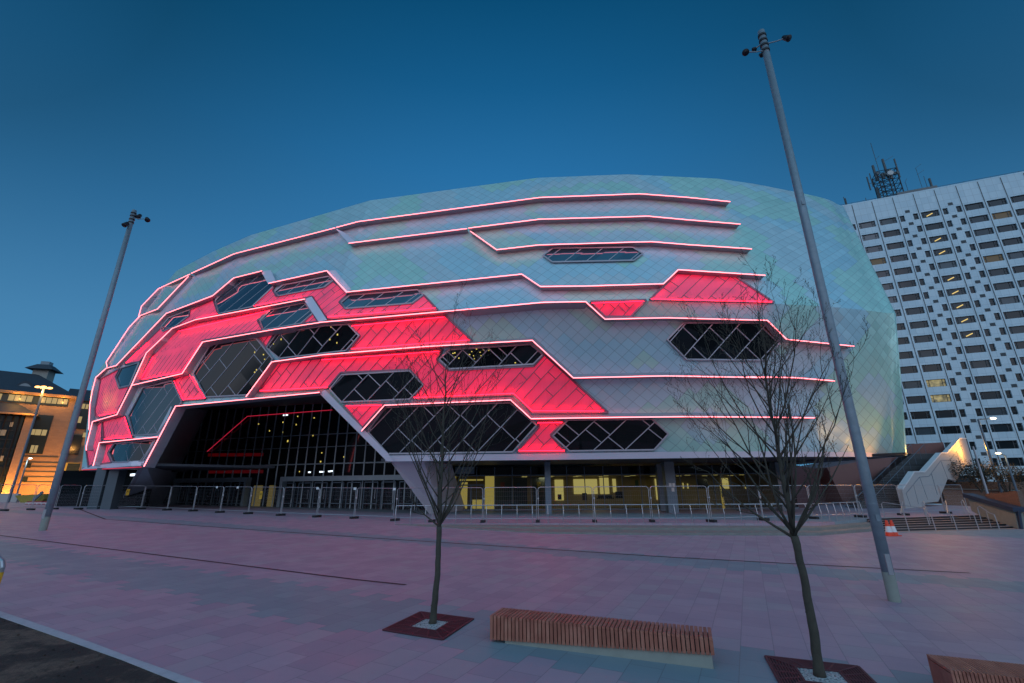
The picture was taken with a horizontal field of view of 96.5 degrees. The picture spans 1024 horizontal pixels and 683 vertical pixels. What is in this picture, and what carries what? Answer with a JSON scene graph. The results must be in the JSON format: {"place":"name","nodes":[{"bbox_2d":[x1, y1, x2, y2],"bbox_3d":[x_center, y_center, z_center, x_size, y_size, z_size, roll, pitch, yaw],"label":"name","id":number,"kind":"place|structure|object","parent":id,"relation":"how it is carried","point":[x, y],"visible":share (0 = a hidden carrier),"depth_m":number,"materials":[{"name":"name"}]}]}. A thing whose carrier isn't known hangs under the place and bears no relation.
{"place":"outdoors","nodes":[
{"label":"outdoors","id":0,"kind":"place"},
{"bbox_2d":[0,501,1023,682],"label":"plaza","id":1,"kind":"structure","parent":0,"point":[206,621],"depth_m":10.39,"materials":[{"name":"grey concrete"}]},
{"bbox_2d":[7,386,52,502],"bbox_3d":[-59.093,12.236,55.657,2.217,13.914,0.442,0,-18,0],"label":"street lamp","id":2,"kind":"object","parent":1,"relation":"on","point":[43,388],"visible":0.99,"depth_m":55.71,"materials":[{"name":"grey metal"}]},
{"bbox_2d":[16,491,48,502],"bbox_3d":[-57.031,18.663,54.784,3.684,1.312,2.500,0,-18,0],"label":"skip","id":3,"kind":"object","parent":1,"relation":"on","point":[23,498],"visible":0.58,"depth_m":54.03,"materials":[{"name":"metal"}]},
{"bbox_2d":[0,617,177,682],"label":"road","id":4,"kind":"structure","parent":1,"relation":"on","point":[28,648],"depth_m":6.16,"materials":[{"name":"black asphalt"}]},
{"bbox_2d":[38,209,149,530],"bbox_3d":[-22.054,0.601,24.662,1.530,17.892,0.765,0,-18,0],"label":"light mast","id":5,"kind":"object","parent":1,"relation":"on","point":[49,506],"visible":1,"depth_m":24.13,"materials":[{"name":"metal"}]},
{"bbox_2d":[0,611,202,682],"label":"kerb","id":6,"kind":"structure","parent":1,"relation":"on","point":[173,676],"depth_m":6.69,"materials":[{"name":"concrete"}]},
{"bbox_2d":[0,535,406,584],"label":"drain channel","id":7,"kind":"object","parent":1,"relation":"on","point":[220,562],"visible":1,"depth_m":13.65,"materials":[{"name":"black metal"}]},
{"bbox_2d":[188,486,223,511],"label":"fence panel","id":8,"kind":"object","parent":1,"relation":"on","point":[207,497],"visible":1,"depth_m":37.99,"materials":[{"name":"metal"}]},
{"bbox_2d":[215,486,251,512],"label":"fence panel","id":9,"kind":"object","parent":1,"relation":"on","point":[220,511],"visible":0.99,"depth_m":36.49,"materials":[{"name":"metal"}]},
{"bbox_2d":[243,487,283,513],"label":"fence panel","id":10,"kind":"object","parent":1,"relation":"on","point":[265,502],"visible":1,"depth_m":34.96,"materials":[{"name":"metal"}]},
{"bbox_2d":[276,487,319,515],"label":"fence panel","id":11,"kind":"object","parent":1,"relation":"on","point":[281,514],"visible":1,"depth_m":33.42,"materials":[{"name":"metal"}]},
{"bbox_2d":[312,487,356,517],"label":"fence panel","id":12,"kind":"object","parent":1,"relation":"on","point":[315,516],"visible":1,"depth_m":32.05,"materials":[{"name":"metal"}]},
{"bbox_2d":[349,488,395,518],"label":"fence panel","id":13,"kind":"object","parent":1,"relation":"on","point":[356,517],"visible":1,"depth_m":30.88,"materials":[{"name":"metal"}]},
{"bbox_2d":[390,488,432,520],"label":"fence panel","id":14,"kind":"object","parent":1,"relation":"on","point":[397,519],"visible":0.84,"depth_m":29.20,"materials":[{"name":"metal"}]},
{"bbox_2d":[382,611,473,640],"bbox_3d":[-1.430,4.962,8.018,1.193,0.052,1.315,-7,-19,19],"label":"tree grate","id":15,"kind":"object","parent":1,"relation":"on","point":[445,626],"visible":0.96,"depth_m":7.92,"materials":[{"name":"metal"}]},
{"bbox_2d":[384,280,526,623],"bbox_3d":[-1.193,1.977,8.967,3.060,6.366,3.422,0,-18,0],"label":"bare tree","id":16,"kind":"object","parent":15,"relation":"on","point":[441,516],"visible":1,"depth_m":8.86,"materials":[{"name":"brown plant"}]},
{"bbox_2d":[54,174,906,513],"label":"arena building","id":17,"kind":"structure","parent":1,"relation":"on","point":[268,360],"depth_m":38.02,"materials":[{"name":"grey metal"}]},
{"bbox_2d":[116,362,139,387],"bbox_3d":[-39.601,3.598,46.695,5.007,2.472,0.399,-11,-21,29],"label":"window","id":18,"kind":"structure","parent":17,"relation":"in","point":[125,376],"depth_m":46.48,"materials":[{"name":"blue glass"}]},
{"bbox_2d":[108,439,155,462],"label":"window","id":19,"kind":"structure","parent":17,"relation":"in","point":[120,452],"depth_m":39.88,"materials":[{"name":"blue glass"}]},
{"bbox_2d":[128,380,182,435],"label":"window","id":20,"kind":"structure","parent":17,"relation":"in","point":[152,404],"depth_m":41.19,"materials":[{"name":"glass"}]},
{"bbox_2d":[160,309,189,331],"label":"window","id":21,"kind":"structure","parent":17,"relation":"in","point":[174,320],"depth_m":47.97,"materials":[{"name":"blue"}]},
{"bbox_2d":[193,338,273,397],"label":"window","id":22,"kind":"structure","parent":17,"relation":"in","point":[227,369],"depth_m":39.25,"materials":[{"name":"black glass"}]},
{"bbox_2d":[214,275,272,313],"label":"window","id":23,"kind":"structure","parent":17,"relation":"in","point":[245,293],"depth_m":44.44,"materials":[{"name":"blue glass"}]},
{"bbox_2d":[259,302,312,330],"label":"window","id":24,"kind":"structure","parent":17,"relation":"in","point":[295,314],"depth_m":39.21,"materials":[{"name":"blue"}]},
{"bbox_2d":[274,276,333,295],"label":"window","id":25,"kind":"structure","parent":17,"relation":"in","point":[316,283],"depth_m":41.21,"materials":[{"name":"blue glass"}]},
{"bbox_2d":[266,323,358,358],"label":"window","id":26,"kind":"structure","parent":17,"relation":"in","point":[309,341],"depth_m":36.83,"materials":[{"name":"black glass"}]},
{"bbox_2d":[329,370,423,402],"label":"window","id":27,"kind":"structure","parent":17,"relation":"in","point":[367,386],"depth_m":35.51,"materials":[{"name":"black glass"}]},
{"bbox_2d":[340,289,422,308],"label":"window","id":28,"kind":"structure","parent":17,"relation":"in","point":[399,297],"depth_m":37.06,"materials":[{"name":"blue glass"}]},
{"bbox_2d":[367,402,536,453],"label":"window","id":29,"kind":"structure","parent":17,"relation":"in","point":[520,426],"depth_m":34.76,"materials":[{"name":"black glass"}]},
{"bbox_2d":[439,343,542,369],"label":"window","id":30,"kind":"structure","parent":17,"relation":"in","point":[522,354],"depth_m":34.28,"materials":[{"name":"black glass"}]},
{"bbox_2d":[542,247,642,262],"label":"window","id":31,"kind":"structure","parent":17,"relation":"in","point":[558,254],"depth_m":36.48,"materials":[{"name":"blue"}]},
{"bbox_2d":[552,418,668,451],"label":"window","id":32,"kind":"structure","parent":17,"relation":"in","point":[634,434],"depth_m":33.87,"materials":[{"name":"black glass"}]},
{"bbox_2d":[666,322,780,360],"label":"window","id":33,"kind":"structure","parent":17,"relation":"in","point":[688,334],"depth_m":33.35,"materials":[{"name":"black glass"}]},
{"bbox_2d":[80,509,965,572],"bbox_3d":[-13.539,10.123,24.819,58.708,1.003,4.887,-10,-20,27],"label":"drain channel","id":34,"kind":"object","parent":1,"relation":"on","point":[551,549],"visible":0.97,"depth_m":16.92,"materials":[{"name":"black metal"}]},
{"bbox_2d":[490,607,713,668],"bbox_3d":[1.299,4.541,6.965,3.299,0.549,0.537,-6,-19,18],"label":"slatted bench","id":35,"kind":"object","parent":1,"relation":"on","point":[648,641],"visible":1,"depth_m":6.78,"materials":[{"name":"brown wood"}]},
{"bbox_2d":[395,522,871,535],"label":"steps","id":36,"kind":"structure","parent":1,"relation":"on","point":[707,529],"depth_m":24.16,"materials":[{"name":"concrete"}]},
{"bbox_2d":[764,655,876,682],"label":"tree grate","id":37,"kind":"object","parent":1,"relation":"on","point":[789,670],"visible":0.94,"depth_m":6.12,"materials":[{"name":"metal"}]},
{"bbox_2d":[665,246,868,677],"bbox_3d":[3.971,1.444,6.837,2.730,6.218,2.772,0,-18,0],"label":"bare tree","id":38,"kind":"object","parent":37,"relation":"on","point":[816,653],"visible":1,"depth_m":6.88,"materials":[{"name":"brown plant"}]},
{"bbox_2d":[742,29,900,602],"bbox_3d":[8.165,-2.296,12.460,1.669,16.793,0.642,0,-18,0],"label":"light mast","id":39,"kind":"object","parent":1,"relation":"on","point":[885,562],"visible":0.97,"depth_m":11.75,"materials":[{"name":"metal"}]},
{"bbox_2d":[884,554,893,574],"bbox_3d":[8.327,4.924,10.103,0.104,0.420,0.030,0,-18,0],"label":"access door","id":40,"kind":"structure","parent":39,"relation":"in","point":[887,557],"depth_m":10.09,"materials":[{"name":"metal"}]},
{"bbox_2d":[867,515,1014,531],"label":"wide steps","id":41,"kind":"structure","parent":1,"relation":"on","point":[941,523],"depth_m":27.99,"materials":[{"name":"concrete"}]},
{"bbox_2d":[926,654,1023,682],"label":"slatted bench","id":42,"kind":"object","parent":1,"relation":"on","point":[946,669],"visible":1,"depth_m":5.36,"materials":[{"name":"brown wood"}]},
{"bbox_2d":[972,446,988,493],"bbox_3d":[49.243,14.514,47.748,0.240,6.946,0.240,7,-19,-21],"label":"steel post","id":43,"kind":"object","parent":1,"relation":"on","point":[981,474],"visible":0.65,"depth_m":47.96,"materials":[{"name":"grey metal"}]},
{"bbox_2d":[946,455,1017,492],"bbox_3d":[53.521,15.149,52.570,8.009,4.272,4.026,0,-18,0],"label":"shrub","id":44,"kind":"object","parent":1,"relation":"on","point":[964,471],"visible":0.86,"depth_m":52.31,"materials":[{"name":"green plant"}]},
{"bbox_2d":[940,488,1023,505],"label":"brick plinth","id":45,"kind":"structure","parent":1,"relation":"on","point":[956,493],"depth_m":53.44,"materials":[{"name":"brick"}]},
{"bbox_2d":[977,417,1002,492],"bbox_3d":[57.821,14.420,54.066,2.322,10.863,0.476,0,-18,0],"label":"street lamp","id":46,"kind":"object","parent":1,"relation":"on","point":[988,450],"visible":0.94,"depth_m":54.60,"materials":[{"name":"grey metal"}]},
{"bbox_2d":[962,493,1023,528],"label":"sloping wall","id":47,"kind":"structure","parent":1,"relation":"on","point":[1008,514],"depth_m":29.21,"materials":[{"name":"concrete"}]},
{"bbox_2d":[962,463,1023,491],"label":"shrub","id":48,"kind":"object","parent":1,"relation":"on","point":[1020,472],"visible":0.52,"depth_m":52.83,"materials":[{"name":"green plant"}]},
{"bbox_2d":[984,491,1023,527],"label":"brick return","id":49,"kind":"object","parent":1,"relation":"on","point":[1015,498],"visible":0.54,"depth_m":28.66,"materials":[{"name":"orange brick"}]},
{"bbox_2d":[0,0,1023,465],"label":"sky","id":50,"kind":"structure","parent":0,"point":[222,123],"materials":[{"name":"blue"}]},
{"bbox_2d":[396,504,981,525],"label":"terrace","id":51,"kind":"structure","parent":0,"point":[699,517],"depth_m":31.97,"materials":[{"name":"grey concrete"}]},
{"bbox_2d":[428,487,482,522],"bbox_3d":[-3.412,10.035,28.116,3.325,2.021,0.680,-4,-18,11],"label":"fence panel","id":52,"kind":"object","parent":51,"relation":"on","point":[434,519],"visible":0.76,"depth_m":27.98,"materials":[{"name":"metal"}]},
{"bbox_2d":[480,487,536,522],"bbox_3d":[-0.193,9.912,27.804,3.395,2.021,0.694,0,-18,0],"label":"fence panel","id":53,"kind":"object","parent":51,"relation":"on","point":[483,521],"visible":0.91,"depth_m":27.60,"materials":[{"name":"metal"}]},
{"bbox_2d":[536,486,593,522],"bbox_3d":[3.126,9.821,27.593,3.463,2.021,0.694,0,-18,0],"label":"fence panel","id":54,"kind":"object","parent":51,"relation":"on","point":[538,520],"visible":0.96,"depth_m":27.35,"materials":[{"name":"metal"}]},
{"bbox_2d":[592,486,650,522],"bbox_3d":[6.472,9.727,27.374,3.448,2.021,0.694,0,-18,0],"label":"fence panel","id":55,"kind":"object","parent":51,"relation":"on","point":[593,521],"visible":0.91,"depth_m":27.36,"materials":[{"name":"metal"}]},
{"bbox_2d":[395,501,863,523],"bbox_3d":[7.490,9.909,26.333,28.669,1.026,3.014,1,-18,-3],"label":"handrail","id":56,"kind":"object","parent":51,"relation":"on","point":[642,509],"visible":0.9,"depth_m":26.39,"materials":[{"name":"metal"}]},
{"bbox_2d":[649,486,710,522],"bbox_3d":[9.811,9.634,27.155,3.470,2.021,0.699,0,-18,0],"label":"fence panel","id":57,"kind":"object","parent":51,"relation":"on","point":[652,520],"visible":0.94,"depth_m":27.12,"materials":[{"name":"metal"}]},
{"bbox_2d":[706,485,761,522],"bbox_3d":[13.326,9.687,27.388,3.918,2.019,0.680,5,-19,-17],"label":"fence panel","id":58,"kind":"object","parent":51,"relation":"on","point":[712,520],"visible":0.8,"depth_m":27.15,"materials":[{"name":"metal"}]},
{"bbox_2d":[758,485,812,520],"bbox_3d":[16.922,9.977,28.361,4.021,2.019,0.680,5,-19,-17],"label":"fence panel","id":59,"kind":"object","parent":51,"relation":"on","point":[760,519],"visible":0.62,"depth_m":28.21,"materials":[{"name":"metal"}]},
{"bbox_2d":[807,485,859,518],"bbox_3d":[20.721,10.319,29.499,4.110,2.019,0.680,5,-19,-16],"label":"fence panel","id":60,"kind":"object","parent":51,"relation":"on","point":[811,517],"visible":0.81,"depth_m":29.62,"materials":[{"name":"metal"}]},
{"bbox_2d":[854,485,902,517],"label":"fence panel","id":61,"kind":"object","parent":51,"relation":"on","point":[861,516],"visible":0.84,"depth_m":30.43,"materials":[{"name":"metal"}]},
{"bbox_2d":[845,438,972,507],"bbox_3d":[44.408,14.854,53.469,32.452,8.084,8.459,12,-22,-34],"label":"outdoor staircase","id":62,"kind":"structure","parent":51,"relation":"on","point":[923,465],"depth_m":49.61,"materials":[{"name":"grey concrete"}]},
{"bbox_2d":[897,485,944,515],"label":"fence panel","id":63,"kind":"object","parent":51,"relation":"on","point":[907,514],"visible":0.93,"depth_m":32.61,"materials":[{"name":"metal"}]},
{"bbox_2d":[842,170,1023,504],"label":"office tower","id":64,"kind":"structure","parent":0,"point":[947,262],"depth_m":81.94,"materials":[{"name":"white concrete"}]},
{"bbox_2d":[843,143,932,204],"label":"antenna mast","id":65,"kind":"object","parent":64,"relation":"on","point":[888,174],"visible":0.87,"depth_m":93.46,"materials":[{"name":"black metal"}]},
{"bbox_2d":[900,366,917,373],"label":"window","id":66,"kind":"structure","parent":64,"relation":"in","point":[909,369],"depth_m":82.08,"materials":[{"name":"black glass"}]},
{"bbox_2d":[901,293,920,301],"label":"window","id":67,"kind":"structure","parent":64,"relation":"in","point":[910,297],"depth_m":85.08,"materials":[{"name":"black glass"}]},
{"bbox_2d":[902,381,921,388],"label":"window","id":68,"kind":"structure","parent":64,"relation":"in","point":[909,384],"depth_m":81.29,"materials":[{"name":"black glass"}]},
{"bbox_2d":[905,307,923,314],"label":"window","id":69,"kind":"structure","parent":64,"relation":"in","point":[919,310],"depth_m":84.25,"materials":[{"name":"black glass"}]},
{"bbox_2d":[906,396,926,403],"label":"window","id":70,"kind":"structure","parent":64,"relation":"in","point":[913,399],"depth_m":80.46,"materials":[{"name":"black glass"}]},
{"bbox_2d":[909,321,928,328],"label":"window","id":71,"kind":"structure","parent":64,"relation":"in","point":[921,324],"depth_m":83.42,"materials":[{"name":"black glass"}]},
{"bbox_2d":[910,411,930,418],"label":"window","id":72,"kind":"structure","parent":64,"relation":"in","point":[922,414],"depth_m":79.59,"materials":[{"name":"black glass"}]},
{"bbox_2d":[913,335,932,342],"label":"window","id":73,"kind":"structure","parent":64,"relation":"in","point":[926,338],"depth_m":82.58,"materials":[{"name":"black glass"}]},
{"bbox_2d":[915,427,934,434],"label":"window","id":74,"kind":"structure","parent":64,"relation":"in","point":[919,430],"depth_m":78.78,"materials":[{"name":"black glass"}]},
{"bbox_2d":[917,349,937,357],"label":"window","id":75,"kind":"structure","parent":64,"relation":"in","point":[922,353],"depth_m":81.74,"materials":[{"name":"black glass"}]},
{"bbox_2d":[921,364,941,371],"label":"window","id":76,"kind":"structure","parent":64,"relation":"in","point":[933,367],"depth_m":80.90,"materials":[{"name":"black glass"}]},
{"bbox_2d":[926,379,946,386],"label":"window","id":77,"kind":"structure","parent":64,"relation":"in","point":[937,382],"depth_m":80.08,"materials":[{"name":"yellow glass"}]},
{"bbox_2d":[930,394,951,402],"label":"window","id":78,"kind":"structure","parent":64,"relation":"in","point":[945,397],"depth_m":79.23,"materials":[{"name":"yellow glass"}]},
{"bbox_2d":[935,410,955,417],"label":"window","id":79,"kind":"structure","parent":64,"relation":"in","point":[941,413],"depth_m":78.42,"materials":[{"name":"black glass"}]},
{"bbox_2d":[937,261,956,268],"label":"window","id":80,"kind":"structure","parent":64,"relation":"in","point":[950,264],"depth_m":84.44,"materials":[{"name":"glass"}]},
{"bbox_2d":[940,426,960,433],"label":"window","id":81,"kind":"structure","parent":64,"relation":"in","point":[944,429],"depth_m":77.58,"materials":[{"name":"black glass"}]},
{"bbox_2d":[941,274,961,282],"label":"window","id":82,"kind":"structure","parent":64,"relation":"in","point":[957,277],"depth_m":83.61,"materials":[{"name":"black glass"}]},
{"bbox_2d":[946,288,965,295],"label":"window","id":83,"kind":"structure","parent":64,"relation":"in","point":[961,291],"depth_m":82.76,"materials":[{"name":"black glass"}]},
{"bbox_2d":[951,301,970,309],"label":"window","id":84,"kind":"structure","parent":64,"relation":"in","point":[965,305],"depth_m":81.94,"materials":[{"name":"black glass"}]},
{"bbox_2d":[900,196,1023,481],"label":"distant windows","id":85,"kind":"structure","parent":64,"relation":"in","point":[1020,198],"depth_m":81.16,"materials":[{"name":"black glass"}]},
{"bbox_2d":[955,316,975,323],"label":"window","id":86,"kind":"structure","parent":64,"relation":"in","point":[971,319],"depth_m":81.10,"materials":[{"name":"black glass"}]},
{"bbox_2d":[960,330,980,338],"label":"window","id":87,"kind":"structure","parent":64,"relation":"in","point":[976,333],"depth_m":80.24,"materials":[{"name":"black glass"}]},
{"bbox_2d":[965,345,985,353],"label":"window","id":88,"kind":"structure","parent":64,"relation":"in","point":[978,348],"depth_m":79.44,"materials":[{"name":"black glass"}]},
{"bbox_2d":[969,215,988,222],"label":"window","id":89,"kind":"structure","parent":64,"relation":"in","point":[979,218],"depth_m":84.64,"materials":[{"name":"black glass"}]},
{"bbox_2d":[969,360,990,368],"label":"window","id":90,"kind":"structure","parent":64,"relation":"in","point":[983,363],"depth_m":78.61,"materials":[{"name":"black glass"}]},
{"bbox_2d":[973,228,993,235],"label":"window","id":91,"kind":"structure","parent":64,"relation":"in","point":[986,231],"depth_m":83.82,"materials":[{"name":"black glass"}]},
{"bbox_2d":[974,375,996,383],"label":"window","id":92,"kind":"structure","parent":64,"relation":"in","point":[979,379],"depth_m":77.77,"materials":[{"name":"black glass"}]},
{"bbox_2d":[978,241,998,248],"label":"window","id":93,"kind":"structure","parent":64,"relation":"in","point":[992,244],"depth_m":82.99,"materials":[{"name":"black glass"}]},
{"bbox_2d":[979,391,1001,399],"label":"window","id":94,"kind":"structure","parent":64,"relation":"in","point":[993,394],"depth_m":76.92,"materials":[{"name":"black glass"}]},
{"bbox_2d":[983,254,1003,262],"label":"window","id":95,"kind":"structure","parent":64,"relation":"in","point":[999,257],"depth_m":82.16,"materials":[{"name":"black"}]},
{"bbox_2d":[984,407,1006,415],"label":"window","id":96,"kind":"structure","parent":64,"relation":"in","point":[998,410],"depth_m":76.10,"materials":[{"name":"black glass"}]},
{"bbox_2d":[988,268,1008,275],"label":"window","id":97,"kind":"structure","parent":64,"relation":"in","point":[1003,271],"depth_m":81.32,"materials":[{"name":"black glass"}]},
{"bbox_2d":[990,423,1012,431],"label":"window","id":98,"kind":"structure","parent":64,"relation":"in","point":[994,427],"depth_m":75.26,"materials":[{"name":"black glass"}]},
{"bbox_2d":[992,211,1011,219],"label":"window","id":99,"kind":"structure","parent":64,"relation":"in","point":[1007,214],"depth_m":83.51,"materials":[{"name":"black"}]},
{"bbox_2d":[993,282,1013,289],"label":"window","id":100,"kind":"structure","parent":64,"relation":"in","point":[1007,285],"depth_m":80.47,"materials":[{"name":"black glass"}]},
{"bbox_2d":[995,440,1018,448],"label":"window","id":101,"kind":"structure","parent":64,"relation":"in","point":[1010,444],"depth_m":74.41,"materials":[{"name":"black glass"}]},
{"bbox_2d":[997,224,1017,232],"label":"window","id":102,"kind":"structure","parent":64,"relation":"in","point":[1012,227],"depth_m":82.67,"materials":[{"name":"black glass"}]},
{"bbox_2d":[998,296,1019,304],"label":"window","id":103,"kind":"structure","parent":64,"relation":"in","point":[1013,299],"depth_m":79.63,"materials":[{"name":"black glass"}]},
{"bbox_2d":[1001,457,1023,465],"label":"window","id":104,"kind":"structure","parent":64,"relation":"in","point":[1019,460],"depth_m":73.53,"materials":[{"name":"black glass"}]},
{"bbox_2d":[1002,237,1022,245],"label":"window","id":105,"kind":"structure","parent":64,"relation":"in","point":[1012,241],"depth_m":81.84,"materials":[{"name":"black glass"}]},
{"bbox_2d":[1003,310,1023,318],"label":"window","id":106,"kind":"structure","parent":64,"relation":"in","point":[1014,314],"depth_m":78.83,"materials":[{"name":"black glass"}]},
{"bbox_2d":[1006,251,1023,259],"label":"window","id":107,"kind":"structure","parent":64,"relation":"in","point":[1014,255],"depth_m":81.08,"materials":[{"name":"black glass"}]},
{"bbox_3d":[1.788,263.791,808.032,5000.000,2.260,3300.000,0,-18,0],"label":"ground","id":108,"kind":"structure","parent":0,"visible":0},
{"bbox_2d":[0,361,90,494],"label":"stone office building","id":109,"kind":"structure","parent":108,"relation":"on","point":[20,394],"depth_m":90.95,"materials":[{"name":"beige stone"}]},
{"bbox_2d":[25,415,53,453],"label":"window","id":110,"kind":"structure","parent":109,"relation":"in","point":[43,422],"depth_m":90.94,"materials":[{"name":"black glass"}]},
{"bbox_2d":[69,435,82,454],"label":"window","id":111,"kind":"structure","parent":109,"relation":"in","point":[77,439],"depth_m":95.98,"materials":[{"name":"black glass"}]},
{"bbox_2d":[944,482,1023,490],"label":"boundary wall","id":112,"kind":"structure","parent":108,"relation":"on","point":[968,485],"depth_m":55.20,"materials":[{"name":"brick"}]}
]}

